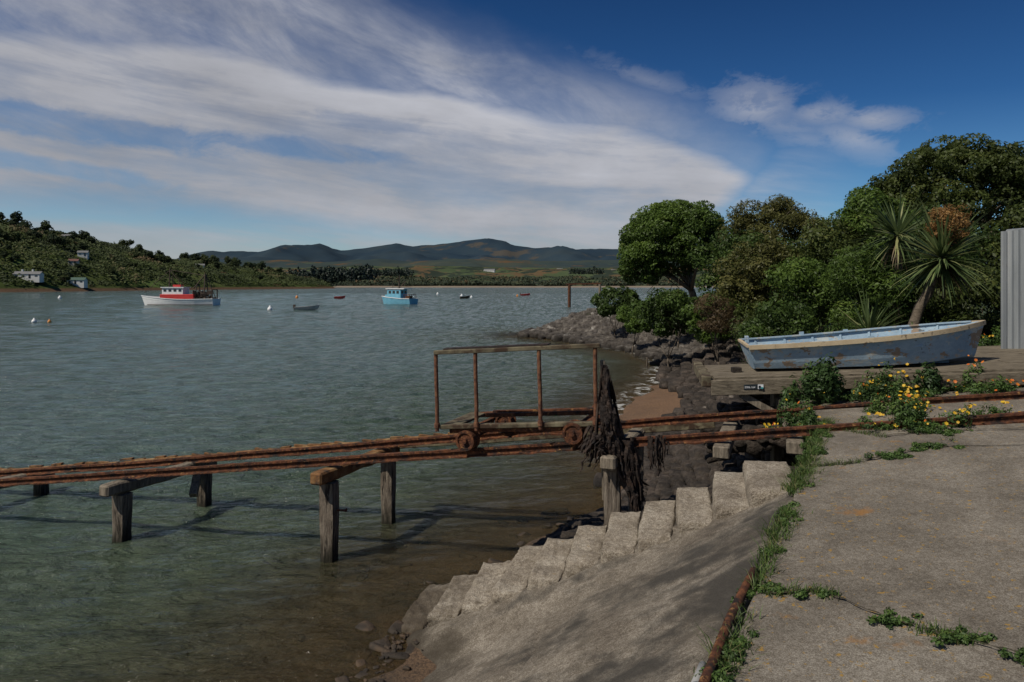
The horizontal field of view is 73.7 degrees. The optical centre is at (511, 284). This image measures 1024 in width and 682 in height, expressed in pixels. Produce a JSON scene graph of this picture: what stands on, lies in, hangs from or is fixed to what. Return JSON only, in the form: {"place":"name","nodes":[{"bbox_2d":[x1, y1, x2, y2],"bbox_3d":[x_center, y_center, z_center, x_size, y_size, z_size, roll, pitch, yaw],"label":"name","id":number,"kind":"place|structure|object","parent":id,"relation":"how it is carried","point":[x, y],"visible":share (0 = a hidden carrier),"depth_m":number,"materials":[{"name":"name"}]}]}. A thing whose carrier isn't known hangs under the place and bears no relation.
{"place":"outdoors","nodes":[
{"label":"outdoors","id":0,"kind":"place"},
{"bbox_2d":[0,224,333,291],"bbox_3d":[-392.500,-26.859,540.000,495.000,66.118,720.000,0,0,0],"label":"headland","id":1,"kind":"structure","parent":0,"point":[43,287],"depth_m":386.31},
{"bbox_2d":[0,251,8,259],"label":"hillside tree","id":2,"kind":"object","parent":1,"relation":"on","point":[5,253],"visible":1,"depth_m":333.30,"materials":[{"name":"green plant"}]},
{"bbox_2d":[0,230,20,244],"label":"hillside tree","id":3,"kind":"object","parent":1,"relation":"on","point":[15,236],"visible":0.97,"depth_m":366.95,"materials":[{"name":"green plant"}]},
{"bbox_2d":[10,211,22,226],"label":"hillside tree","id":4,"kind":"object","parent":1,"relation":"on","point":[15,216],"visible":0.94,"depth_m":451.87,"materials":[{"name":"green plant"}]},
{"bbox_2d":[18,223,32,227],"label":"hillside tree","id":5,"kind":"object","parent":1,"relation":"on","point":[25,225],"visible":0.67,"depth_m":447.56,"materials":[{"name":"green plant"}]},
{"bbox_2d":[12,269,43,281],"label":"house","id":6,"kind":"structure","parent":1,"relation":"on","point":[35,276],"depth_m":322.56,"materials":[{"name":"white wood"}]},
{"bbox_2d":[23,236,37,244],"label":"hillside tree","id":7,"kind":"object","parent":1,"relation":"on","point":[31,237],"visible":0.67,"depth_m":380.62,"materials":[{"name":"green plant"}]},
{"bbox_2d":[26,229,43,237],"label":"hillside tree","id":8,"kind":"object","parent":1,"relation":"on","point":[37,234],"visible":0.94,"depth_m":399.30,"materials":[{"name":"green plant"}]},
{"bbox_2d":[38,220,53,230],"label":"hillside tree","id":9,"kind":"object","parent":1,"relation":"on","point":[45,225],"visible":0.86,"depth_m":461.61,"materials":[{"name":"green plant"}]},
{"bbox_2d":[46,234,66,245],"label":"hillside tree","id":10,"kind":"object","parent":1,"relation":"on","point":[60,240],"visible":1,"depth_m":391.53,"materials":[{"name":"green plant"}]},
{"bbox_2d":[58,275,70,281],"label":"hillside tree","id":11,"kind":"object","parent":1,"relation":"on","point":[63,277],"visible":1,"depth_m":338.45,"materials":[{"name":"green plant"}]},
{"bbox_2d":[64,271,73,276],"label":"hillside tree","id":12,"kind":"object","parent":1,"relation":"on","point":[70,274],"visible":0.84,"depth_m":343.50,"materials":[{"name":"green plant"}]},
{"bbox_2d":[68,259,79,265],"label":"house","id":13,"kind":"structure","parent":1,"relation":"on","point":[72,261],"depth_m":370.56,"materials":[{"name":"white wood"}]},
{"bbox_2d":[67,277,87,287],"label":"house","id":14,"kind":"structure","parent":1,"relation":"on","point":[81,282],"depth_m":341.52,"materials":[{"name":"white wood"}]},
{"bbox_2d":[77,242,87,249],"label":"hillside tree","id":15,"kind":"object","parent":1,"relation":"on","point":[84,247],"visible":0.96,"depth_m":406.87,"materials":[{"name":"green plant"}]},
{"bbox_2d":[77,251,89,258],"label":"house","id":16,"kind":"structure","parent":1,"relation":"on","point":[83,254],"depth_m":393.59,"materials":[{"name":"white wood"}]},
{"bbox_2d":[77,230,89,240],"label":"hillside tree","id":17,"kind":"object","parent":1,"relation":"on","point":[82,235],"visible":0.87,"depth_m":470.60,"materials":[{"name":"green plant"}]},
{"bbox_2d":[84,235,96,243],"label":"hillside tree","id":18,"kind":"object","parent":1,"relation":"on","point":[90,238],"visible":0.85,"depth_m":466.59,"materials":[{"name":"green plant"}]},
{"bbox_2d":[119,239,133,246],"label":"hillside tree","id":19,"kind":"object","parent":1,"relation":"on","point":[122,242],"visible":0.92,"depth_m":519.43,"materials":[{"name":"green plant"}]},
{"bbox_2d":[127,262,137,266],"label":"hillside tree","id":20,"kind":"object","parent":1,"relation":"on","point":[135,264],"visible":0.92,"depth_m":421.30,"materials":[{"name":"green plant"}]},
{"bbox_2d":[131,251,140,258],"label":"hillside tree","id":21,"kind":"object","parent":1,"relation":"on","point":[135,254],"visible":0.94,"depth_m":469.81,"materials":[{"name":"green plant"}]},
{"bbox_2d":[142,250,153,257],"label":"hillside tree","id":22,"kind":"object","parent":1,"relation":"on","point":[148,253],"visible":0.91,"depth_m":470.92,"materials":[{"name":"green plant"}]},
{"bbox_2d":[0,217,330,285],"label":"hillside scrub","id":23,"kind":"object","parent":1,"relation":"on","point":[123,256],"visible":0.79,"depth_m":422.04,"materials":[{"name":"green plant"}]},
{"bbox_2d":[180,252,189,258],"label":"hillside tree","id":24,"kind":"object","parent":1,"relation":"on","point":[185,255],"visible":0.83,"depth_m":629.72,"materials":[{"name":"green plant"}]},
{"bbox_2d":[189,253,200,260],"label":"hillside tree","id":25,"kind":"object","parent":1,"relation":"on","point":[194,257],"visible":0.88,"depth_m":581.92,"materials":[{"name":"green plant"}]},
{"bbox_2d":[200,255,211,265],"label":"hillside tree","id":26,"kind":"object","parent":1,"relation":"on","point":[205,260],"visible":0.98,"depth_m":526.44,"materials":[{"name":"green plant"}]},
{"bbox_2d":[210,256,219,261],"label":"hillside tree","id":27,"kind":"object","parent":1,"relation":"on","point":[214,258],"visible":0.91,"depth_m":552.88,"materials":[{"name":"green plant"}]},
{"bbox_2d":[224,256,231,263],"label":"hillside tree","id":28,"kind":"object","parent":1,"relation":"on","point":[227,259],"visible":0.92,"depth_m":626.85,"materials":[{"name":"green plant"}]},
{"bbox_2d":[233,259,241,265],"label":"hillside tree","id":29,"kind":"object","parent":1,"relation":"on","point":[238,262],"visible":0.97,"depth_m":575.86,"materials":[{"name":"green plant"}]},
{"bbox_2d":[257,261,265,269],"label":"hillside tree","id":30,"kind":"object","parent":1,"relation":"on","point":[261,264],"visible":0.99,"depth_m":618.97,"materials":[{"name":"green plant"}]},
{"bbox_2d":[0,287,716,681],"bbox_3d":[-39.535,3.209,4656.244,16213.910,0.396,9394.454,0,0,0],"label":"water","id":31,"kind":"structure","parent":0,"point":[236,581],"depth_m":13.40,"materials":[{"name":"liquid"}]},
{"bbox_2d":[141,268,220,305],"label":"fishing boat","id":32,"kind":"object","parent":31,"relation":"on","point":[177,295],"visible":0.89,"depth_m":105.95,"materials":[{"name":"white paint"}]},
{"bbox_2d":[293,305,318,309],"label":"dinghy","id":33,"kind":"object","parent":31,"relation":"on","point":[315,307],"visible":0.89,"depth_m":85.67,"materials":[{"name":"grey paint"}]},
{"bbox_2d":[382,275,417,303],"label":"fishing launch","id":34,"kind":"object","parent":31,"relation":"on","point":[398,295],"visible":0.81,"depth_m":113.06,"materials":[{"name":"teal paint"}]},
{"bbox_2d":[566,283,600,306],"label":"old jetty","id":35,"kind":"object","parent":31,"relation":"in","point":[569,294],"visible":0.59,"depth_m":99.83,"materials":[{"name":"brown wood"}]},
{"bbox_2d":[263,265,713,286],"bbox_3d":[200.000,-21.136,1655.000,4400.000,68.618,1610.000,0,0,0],"label":"farmland","id":36,"kind":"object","parent":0,"point":[443,271],"visible":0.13,"depth_m":1419.45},
{"bbox_2d":[282,263,377,281],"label":"pine wood","id":37,"kind":"object","parent":36,"relation":"on","point":[333,274],"visible":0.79,"depth_m":943.77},
{"bbox_2d":[373,266,413,276],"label":"pine wood","id":38,"kind":"object","parent":36,"relation":"on","point":[398,272],"visible":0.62,"depth_m":1267.68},
{"bbox_2d":[326,275,707,285],"bbox_3d":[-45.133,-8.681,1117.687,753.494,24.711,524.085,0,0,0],"label":"shore scrub","id":39,"kind":"object","parent":36,"relation":"on","point":[466,281],"visible":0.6,"depth_m":923.43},
{"bbox_2d":[568,266,603,274],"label":"shelter belt","id":40,"kind":"object","parent":36,"relation":"on","point":[590,271],"visible":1,"depth_m":1307.27,"materials":[{"name":"green plant"}]},
{"bbox_2d":[0,0,1023,258],"label":"sky","id":41,"kind":"structure","parent":0,"point":[173,128],"materials":[{"name":"blue"}]},
{"bbox_2d":[333,286,713,286],"bbox_3d":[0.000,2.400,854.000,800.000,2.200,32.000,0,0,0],"label":"beach","id":42,"kind":"structure","parent":0,"point":[505,286],"depth_m":852.32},
{"bbox_2d":[177,238,986,262],"bbox_3d":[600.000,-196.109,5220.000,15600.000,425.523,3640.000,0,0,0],"label":"mountain range","id":43,"kind":"structure","parent":0,"point":[489,248],"depth_m":5268.79,"materials":[{"name":"plant"}]},
{"bbox_2d":[406,481,793,681],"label":"concrete slope","id":44,"kind":"structure","parent":0,"point":[635,616],"depth_m":4.80,"materials":[{"name":"concrete"}]},
{"bbox_2d":[691,661,705,681],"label":"edge pipe","id":45,"kind":"object","parent":44,"relation":"on","point":[697,677],"visible":0.54,"depth_m":3.02,"materials":[{"name":"grey paint"}]},
{"bbox_2d":[698,567,758,681],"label":"edge pipe","id":46,"kind":"object","parent":44,"relation":"on","point":[711,666],"visible":0.93,"depth_m":3.28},
{"bbox_2d":[699,421,1023,681],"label":"edge weeds","id":47,"kind":"object","parent":44,"relation":"on","point":[886,619],"visible":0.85,"depth_m":3.51,"materials":[{"name":"green plant"}]},
{"bbox_2d":[240,258,986,267],"bbox_3d":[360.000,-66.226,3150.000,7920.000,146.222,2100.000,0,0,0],"label":"hills","id":48,"kind":"structure","parent":0,"point":[513,263],"depth_m":3307.23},
{"bbox_2d":[270,301,992,681],"bbox_3d":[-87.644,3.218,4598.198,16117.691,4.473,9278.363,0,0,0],"label":"ground","id":49,"kind":"structure","parent":0,"point":[382,605],"depth_m":7.56,"materials":[{"name":"soil"}]},
{"bbox_2d":[315,626,426,681],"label":"shore stones","id":50,"kind":"object","parent":49,"relation":"on","point":[393,646],"visible":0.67,"depth_m":5.91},
{"bbox_2d":[345,620,428,678],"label":"broken ledge rocks","id":51,"kind":"object","parent":49,"relation":"on","point":[376,647],"visible":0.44,"depth_m":5.95,"materials":[{"name":"stone"}]},
{"bbox_2d":[301,507,581,681],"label":"submerged stones","id":52,"kind":"object","parent":49,"relation":"on","point":[366,627],"visible":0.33,"depth_m":8.12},
{"bbox_2d":[0,391,1023,562],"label":"slipway track","id":53,"kind":"structure","parent":49,"relation":"on","point":[387,454],"depth_m":8.24,"materials":[{"name":"rusted steel"},{"name":"weathered wood"}]},
{"bbox_2d":[433,343,600,450],"bbox_3d":[0.187,1.235,7.990,1.898,1.235,1.299,0,0,13],"label":"boat trolley","id":54,"kind":"object","parent":53,"relation":"on","point":[468,435],"visible":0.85,"depth_m":7.49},
{"bbox_2d":[578,365,649,511],"bbox_3d":[1.067,1.687,7.127,0.742,1.696,0.239,0,0,0],"label":"hanging kelp","id":55,"kind":"object","parent":53,"relation":"hanging from","point":[609,439],"visible":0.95,"depth_m":7.08},
{"bbox_2d":[646,434,669,475],"bbox_3d":[1.518,1.770,7.082,0.240,0.418,0.115,0,0,0],"label":"hanging kelp","id":56,"kind":"object","parent":53,"relation":"hanging from","point":[658,444],"visible":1,"depth_m":7.05},
{"bbox_2d":[397,461,790,632],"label":"concrete steps","id":57,"kind":"structure","parent":49,"relation":"on","point":[550,560],"depth_m":6.20,"materials":[{"name":"concrete"}]},
{"bbox_2d":[600,360,604,500],"bbox_3d":[0.978,1.550,7.290,0.075,1.501,0.070,0,0,0],"label":"mooring stake","id":58,"kind":"object","parent":49,"relation":"in","point":[602,362],"visible":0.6,"depth_m":7.27,"materials":[{"name":"brown wood"}]},
{"bbox_2d":[590,286,638,337],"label":"shrub","id":59,"kind":"object","parent":49,"relation":"on","point":[627,296],"visible":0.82,"depth_m":35.63,"materials":[{"name":"green plant"}]},
{"bbox_2d":[517,308,735,365],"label":"boulder point","id":60,"kind":"structure","parent":49,"relation":"on","point":[581,327],"depth_m":36.65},
{"bbox_2d":[615,305,641,353],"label":"shrub","id":61,"kind":"object","parent":49,"relation":"on","point":[622,313],"visible":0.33,"depth_m":31.12,"materials":[{"name":"green plant"}]},
{"bbox_2d":[624,312,667,366],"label":"shrub","id":62,"kind":"object","parent":49,"relation":"on","point":[634,325],"visible":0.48,"depth_m":26.53,"materials":[{"name":"green plant"}]},
{"bbox_2d":[628,281,700,366],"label":"shrub","id":63,"kind":"object","parent":49,"relation":"on","point":[664,322],"visible":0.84,"depth_m":24.16,"materials":[{"name":"green plant"}]},
{"bbox_2d":[531,332,807,546],"bbox_3d":[5.312,2.416,17.039,4.674,1.988,22.304,0,0,17],"label":"rock revetment","id":64,"kind":"object","parent":49,"relation":"on","point":[687,466],"visible":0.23,"depth_m":11.08,"materials":[{"name":"stone"}]},
{"bbox_2d":[616,199,725,296],"bbox_3d":[8.068,-1.353,33.890,5.784,6.028,5.754,0,0,0],"label":"broadleaf tree","id":65,"kind":"object","parent":49,"relation":"on","point":[655,238],"visible":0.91,"depth_m":32.53,"materials":[{"name":"green plant"}]},
{"bbox_2d":[652,288,699,346],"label":"shrub","id":66,"kind":"object","parent":49,"relation":"on","point":[685,295],"visible":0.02,"depth_m":29.68,"materials":[{"name":"green plant"}]},
{"bbox_2d":[582,307,838,363],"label":"bank grass","id":67,"kind":"structure","parent":49,"relation":"on","point":[823,328],"depth_m":22.42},
{"bbox_2d":[680,294,741,361],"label":"shrub","id":68,"kind":"object","parent":49,"relation":"on","point":[694,318],"visible":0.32,"depth_m":22.05,"materials":[{"name":"green plant"}]},
{"bbox_2d":[693,293,743,364],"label":"dry shrub","id":69,"kind":"object","parent":49,"relation":"on","point":[710,324],"visible":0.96,"depth_m":19.82,"materials":[{"name":"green plant"}]},
{"bbox_2d":[687,228,802,321],"bbox_3d":[8.224,0.197,23.983,3.959,4.465,3.547,0,0,0],"label":"shrub","id":70,"kind":"object","parent":49,"relation":"on","point":[719,249],"visible":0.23,"depth_m":24.05,"materials":[{"name":"green plant"}]},
{"bbox_2d":[728,300,786,344],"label":"shrub","id":71,"kind":"object","parent":49,"relation":"on","point":[747,312],"visible":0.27,"depth_m":17.15,"materials":[{"name":"green plant"}]},
{"bbox_2d":[712,234,804,309],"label":"shrub","id":72,"kind":"object","parent":49,"relation":"on","point":[745,288],"visible":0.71,"depth_m":20.13,"materials":[{"name":"green plant"}]},
{"bbox_2d":[714,194,831,259],"bbox_3d":[10.290,-0.974,27.102,4.527,5.226,4.192,0,0,-20],"label":"manuka tree","id":73,"kind":"object","parent":49,"relation":"on","point":[787,219],"visible":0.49,"depth_m":26.44,"materials":[{"name":"green plant"}]},
{"bbox_2d":[696,389,850,463],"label":"bank rocks","id":74,"kind":"object","parent":49,"relation":"on","point":[755,447],"visible":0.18,"depth_m":8.67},
{"bbox_2d":[735,298,817,363],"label":"shrub","id":75,"kind":"object","parent":49,"relation":"on","point":[784,315],"visible":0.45,"depth_m":14.26,"materials":[{"name":"green plant"}]},
{"bbox_2d":[761,255,860,332],"bbox_3d":[7.386,0.638,16.944,2.234,2.762,2.748,0,0,0],"label":"shrub","id":76,"kind":"object","parent":49,"relation":"on","point":[793,274],"visible":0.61,"depth_m":16.51,"materials":[{"name":"green plant"}]},
{"bbox_2d":[786,216,878,325],"bbox_3d":[9.413,0.043,19.628,3.262,4.011,2.887,0,0,0],"label":"shrub","id":77,"kind":"object","parent":49,"relation":"on","point":[811,237],"visible":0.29,"depth_m":19.11,"materials":[{"name":"green plant"}]},
{"bbox_2d":[822,322,885,332],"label":"shrub","id":78,"kind":"object","parent":49,"relation":"on","point":[833,328],"visible":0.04,"depth_m":13.23,"materials":[{"name":"green plant"}]},
{"bbox_2d":[693,346,1023,461],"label":"timber deck","id":79,"kind":"structure","parent":49,"relation":"on","point":[1006,363],"depth_m":8.49,"materials":[{"name":"brown wood"}]},
{"bbox_2d":[744,384,762,389],"bbox_3d":[2.979,1.258,8.417,0.230,0.073,0.022,0,0,11],"label":"number plate","id":80,"kind":"object","parent":79,"relation":"attached to","point":[754,386],"visible":1,"depth_m":8.42,"materials":[{"name":"black paint"}]},
{"bbox_2d":[738,320,985,368],"bbox_3d":[4.622,0.821,9.051,2.989,0.545,1.275,-4,0,12],"label":"rowing boat","id":81,"kind":"object","parent":79,"relation":"on","point":[943,342],"visible":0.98,"depth_m":8.63,"materials":[{"name":"blue paint"}]},
{"bbox_2d":[830,286,905,329],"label":"flax bush","id":82,"kind":"object","parent":49,"relation":"on","point":[872,321],"visible":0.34,"depth_m":12.77,"materials":[{"name":"green plant"}]},
{"bbox_2d":[825,185,917,260],"bbox_3d":[10.500,-0.654,19.967,2.782,4.588,2.817,0,0,29],"label":"broadleaf tree","id":83,"kind":"object","parent":49,"relation":"on","point":[852,209],"visible":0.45,"depth_m":19.40,"materials":[{"name":"green plant"}]},
{"bbox_2d":[817,245,926,329],"bbox_3d":[7.902,0.561,14.949,2.242,2.928,2.157,0,0,26],"label":"shrub","id":84,"kind":"object","parent":49,"relation":"on","point":[852,275],"visible":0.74,"depth_m":14.63,"materials":[{"name":"green plant"}]},
{"bbox_2d":[727,386,1023,681],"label":"concrete apron","id":85,"kind":"object","parent":49,"relation":"on","point":[930,534],"visible":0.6,"depth_m":3.86,"materials":[{"name":"concrete"}]},
{"bbox_2d":[688,416,839,681],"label":"edge grass","id":86,"kind":"structure","parent":85,"relation":"on","point":[773,534],"depth_m":4.35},
{"bbox_2d":[762,397,820,439],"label":"marigold plant","id":87,"kind":"object","parent":85,"relation":"on","point":[790,417],"visible":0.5,"depth_m":7.48,"materials":[{"name":"green plant"}]},
{"bbox_2d":[796,414,831,441],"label":"marigold plant","id":88,"kind":"object","parent":85,"relation":"on","point":[804,437],"visible":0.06,"depth_m":7.29,"materials":[{"name":"green plant"}]},
{"bbox_2d":[780,352,850,407],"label":"marigold plant","id":89,"kind":"object","parent":85,"relation":"on","point":[826,380],"visible":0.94,"depth_m":8.04,"materials":[{"name":"green plant"}]},
{"bbox_2d":[763,427,979,645],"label":"crack grass","id":90,"kind":"structure","parent":85,"relation":"on","point":[930,631],"depth_m":3.59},
{"bbox_2d":[802,434,954,465],"bbox_3d":[3.245,1.448,5.852,1.586,0.150,0.344,0,0,-19],"label":"crack","id":91,"kind":"object","parent":85,"relation":"on","point":[876,457],"visible":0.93,"depth_m":5.76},
{"bbox_2d":[801,358,961,401],"bbox_3d":[4.356,1.126,7.989,1.834,0.551,0.747,0,0,0],"label":"marigold plant","id":92,"kind":"object","parent":85,"relation":"on","point":[881,382],"visible":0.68,"depth_m":7.92,"materials":[{"name":"green plant"}]},
{"bbox_2d":[770,588,1019,651],"bbox_3d":[1.990,1.566,3.148,1.579,0.128,0.215,0,0,41],"label":"crack","id":93,"kind":"object","parent":85,"relation":"on","point":[901,621],"visible":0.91,"depth_m":3.32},
{"bbox_2d":[861,382,940,415],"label":"marigold plant","id":94,"kind":"object","parent":85,"relation":"on","point":[877,407],"visible":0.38,"depth_m":7.38,"materials":[{"name":"green plant"}]},
{"bbox_2d":[855,390,975,432],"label":"marigold plant","id":95,"kind":"object","parent":85,"relation":"on","point":[907,415],"visible":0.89,"depth_m":6.55,"materials":[{"name":"green plant"}]},
{"bbox_2d":[895,361,949,395],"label":"marigold plant","id":96,"kind":"object","parent":85,"relation":"on","point":[930,376],"visible":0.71,"depth_m":7.98,"materials":[{"name":"green plant"}]},
{"bbox_2d":[846,428,1012,435],"bbox_3d":[4.718,1.289,6.234,3.194,0.304,0.425,0,0,18],"label":"crack","id":97,"kind":"object","parent":85,"relation":"on","point":[955,429],"visible":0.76,"depth_m":6.39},
{"bbox_2d":[943,355,1023,394],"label":"marigold plant","id":98,"kind":"object","parent":85,"relation":"on","point":[979,387],"visible":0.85,"depth_m":7.85,"materials":[{"name":"green plant"}]},
{"bbox_2d":[949,401,1020,416],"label":"marigold plant","id":99,"kind":"object","parent":85,"relation":"on","point":[994,409],"visible":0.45,"depth_m":6.71,"materials":[{"name":"green plant"}]},
{"bbox_2d":[846,185,930,325],"bbox_3d":[8.223,-0.271,14.518,2.236,3.769,2.279,0,0,0],"label":"cabbage tree","id":100,"kind":"object","parent":49,"relation":"on","point":[893,227],"visible":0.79,"depth_m":14.43,"materials":[{"name":"green plant"}]},
{"bbox_2d":[829,248,947,324],"bbox_3d":[8.707,0.583,15.511,2.630,2.861,2.184,0,0,-41],"label":"shrub","id":101,"kind":"object","parent":49,"relation":"on","point":[912,303],"visible":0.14,"depth_m":14.97,"materials":[{"name":"green plant"}]},
{"bbox_2d":[857,133,1023,312],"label":"spreading tree","id":102,"kind":"object","parent":49,"relation":"on","point":[998,169],"visible":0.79,"depth_m":20.71,"materials":[{"name":"green plant"}]},
{"bbox_2d":[883,198,1000,324],"bbox_3d":[7.598,0.090,11.977,2.207,3.260,2.194,0,0,0],"label":"cabbage tree","id":103,"kind":"object","parent":49,"relation":"on","point":[945,225],"visible":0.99,"depth_m":11.81,"materials":[{"name":"green plant"}]},
{"bbox_2d":[877,204,1007,322],"bbox_3d":[11.066,-0.061,17.715,3.213,4.081,2.837,0,0,-27],"label":"shrub","id":104,"kind":"object","parent":49,"relation":"on","point":[971,256],"visible":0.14,"depth_m":17.14,"materials":[{"name":"green plant"}]},
{"bbox_2d":[913,261,1000,344],"bbox_3d":[9.828,0.748,14.434,2.584,2.494,2.065,0,0,19],"label":"shrub","id":105,"kind":"object","parent":49,"relation":"on","point":[944,309],"visible":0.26,"depth_m":14.04,"materials":[{"name":"green plant"}]},
{"bbox_2d":[967,310,1000,343],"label":"shrub","id":106,"kind":"object","parent":49,"relation":"on","point":[987,328],"visible":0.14,"depth_m":12.57,"materials":[{"name":"green plant"}]},
{"bbox_2d":[978,325,1000,345],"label":"marigold plant","id":107,"kind":"object","parent":49,"relation":"on","point":[993,341],"visible":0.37,"depth_m":11.24,"materials":[{"name":"green plant"}]},
{"bbox_2d":[972,203,1023,306],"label":"shrub","id":108,"kind":"object","parent":49,"relation":"on","point":[1017,222],"visible":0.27,"depth_m":16.97,"materials":[{"name":"green plant"}]},
{"bbox_2d":[1001,228,1023,348],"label":"shed","id":109,"kind":"structure","parent":49,"relation":"on","point":[1012,288],"depth_m":9.88,"materials":[{"name":"metal"}]},
{"bbox_2d":[731,367,741,372],"bbox_3d":[2.967,1.122,9.027,0.127,0.075,0.109,0,0,0],"label":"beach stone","id":110,"kind":"object","parent":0,"point":[736,369],"visible":1,"depth_m":8.98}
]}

